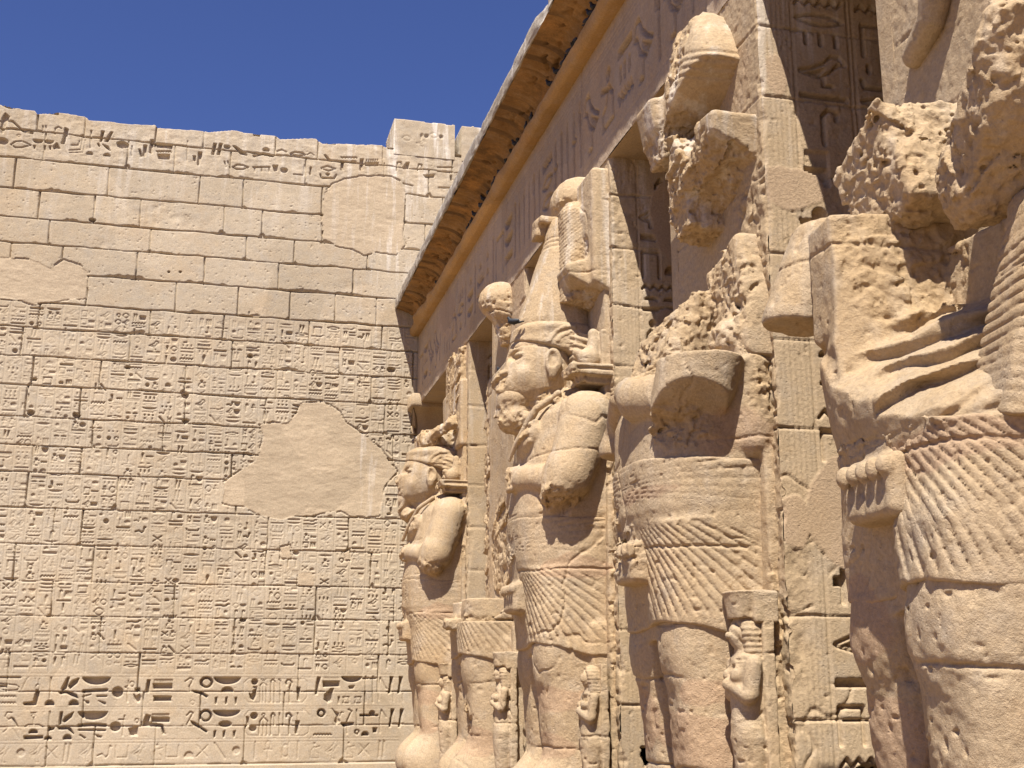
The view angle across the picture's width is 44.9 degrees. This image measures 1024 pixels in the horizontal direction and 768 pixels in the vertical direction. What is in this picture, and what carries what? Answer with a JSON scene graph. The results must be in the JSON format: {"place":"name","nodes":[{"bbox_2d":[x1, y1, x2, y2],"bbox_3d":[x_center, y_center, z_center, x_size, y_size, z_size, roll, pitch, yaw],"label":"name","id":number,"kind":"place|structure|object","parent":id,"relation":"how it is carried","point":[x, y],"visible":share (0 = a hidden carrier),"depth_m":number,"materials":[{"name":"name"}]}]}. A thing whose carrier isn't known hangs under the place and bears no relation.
{"place":"outdoors","nodes":[
{"label":"outdoors","id":0,"kind":"place"},
{"bbox_2d":[0,0,547,147],"label":"sky","id":1,"kind":"structure","parent":0,"point":[326,71],"materials":[{"name":"blue"}]},
{"bbox_3d":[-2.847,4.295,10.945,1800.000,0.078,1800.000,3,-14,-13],"label":"ground","id":2,"kind":"structure","parent":0,"visible":0},
{"bbox_2d":[0,105,480,767],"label":"inscribed wall","id":3,"kind":"structure","parent":2,"relation":"on","point":[208,363],"depth_m":25.48,"materials":[{"name":"stone"}]},
{"bbox_2d":[407,393,442,434],"bbox_3d":[-1.024,1.584,26.474,2.418,2.690,0.653,3,-14,-13],"label":"statue","id":4,"kind":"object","parent":3,"relation":"attached to","point":[427,416],"depth_m":26.46,"materials":[{"name":"stone"}]},
{"bbox_2d":[395,345,469,767],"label":"colossal statue","id":5,"kind":"object","parent":2,"relation":"on","point":[431,482],"visible":0.89,"depth_m":20.83,"materials":[{"name":"stone"}]},
{"bbox_2d":[446,341,491,598],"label":"pillar","id":6,"kind":"structure","parent":2,"relation":"on","point":[479,363],"depth_m":21.12,"materials":[{"name":"stone"}]},
{"bbox_2d":[437,282,524,767],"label":"colossal statue","id":7,"kind":"object","parent":2,"relation":"on","point":[487,688],"visible":0.81,"depth_m":16.91,"materials":[{"name":"stone"}]},
{"bbox_2d":[492,268,534,753],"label":"pillar","id":8,"kind":"structure","parent":2,"relation":"on","point":[520,284],"depth_m":18.34,"materials":[{"name":"stone"}]},
{"bbox_2d":[491,167,620,767],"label":"colossal statue","id":9,"kind":"object","parent":2,"relation":"on","point":[550,383],"visible":0.98,"depth_m":13.48,"materials":[{"name":"stone"}]},
{"bbox_2d":[507,317,523,324],"bbox_3d":[0.034,-0.731,14.290,0.217,0.109,0.082,-4,-15,17],"label":"pigeon","id":10,"kind":"object","parent":9,"relation":"on","point":[514,321],"visible":1,"depth_m":14.26,"materials":[{"name":"grey"}]},
{"bbox_2d":[600,157,672,767],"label":"pillar","id":11,"kind":"structure","parent":2,"relation":"on","point":[641,302],"depth_m":13.90,"materials":[{"name":"stone"}]},
{"bbox_2d":[395,0,727,402],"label":"portico entablature","id":12,"kind":"structure","parent":11,"relation":"on","point":[588,104],"depth_m":17.18,"materials":[{"name":"stone"}]},
{"bbox_2d":[545,79,552,85],"bbox_3d":[0.537,-3.983,16.413,0.217,0.109,0.082,-1,-14,2],"label":"pigeon","id":13,"kind":"object","parent":12,"relation":"on","point":[548,83],"visible":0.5,"depth_m":16.39,"materials":[{"name":"grey"}]},
{"bbox_2d":[551,67,558,73],"bbox_3d":[0.617,-4.062,16.096,0.217,0.109,0.082,0,-14,1],"label":"pigeon","id":14,"kind":"object","parent":12,"relation":"on","point":[555,71],"visible":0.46,"depth_m":16.07,"materials":[{"name":"grey"}]},
{"bbox_2d":[586,8,592,15],"bbox_3d":[0.968,-4.409,14.698,0.217,0.109,0.082,-3,-14,13],"label":"pigeon","id":15,"kind":"object","parent":12,"relation":"on","point":[588,12],"visible":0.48,"depth_m":14.69,"materials":[{"name":"grey"}]},
{"bbox_2d":[589,1,595,9],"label":"pigeon","id":16,"kind":"object","parent":12,"relation":"on","point":[592,6],"visible":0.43,"depth_m":14.55,"materials":[{"name":"grey"}]},
{"bbox_2d":[599,12,795,767],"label":"colossal statue","id":17,"kind":"object","parent":2,"relation":"on","point":[686,446],"visible":0.96,"depth_m":9.66,"materials":[{"name":"stone"}]},
{"bbox_2d":[669,0,882,767],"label":"pillar","id":18,"kind":"structure","parent":2,"relation":"on","point":[805,86],"depth_m":10.00,"materials":[{"name":"stone"}]},
{"bbox_2d":[762,0,1023,767],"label":"colossal statue","id":19,"kind":"object","parent":2,"relation":"on","point":[897,295],"visible":1,"depth_m":6.30,"materials":[{"name":"stone"}]},
{"bbox_2d":[875,0,990,238],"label":"pillar","id":20,"kind":"structure","parent":2,"relation":"on","point":[939,73],"depth_m":7.75,"materials":[{"name":"stone"}]}
]}

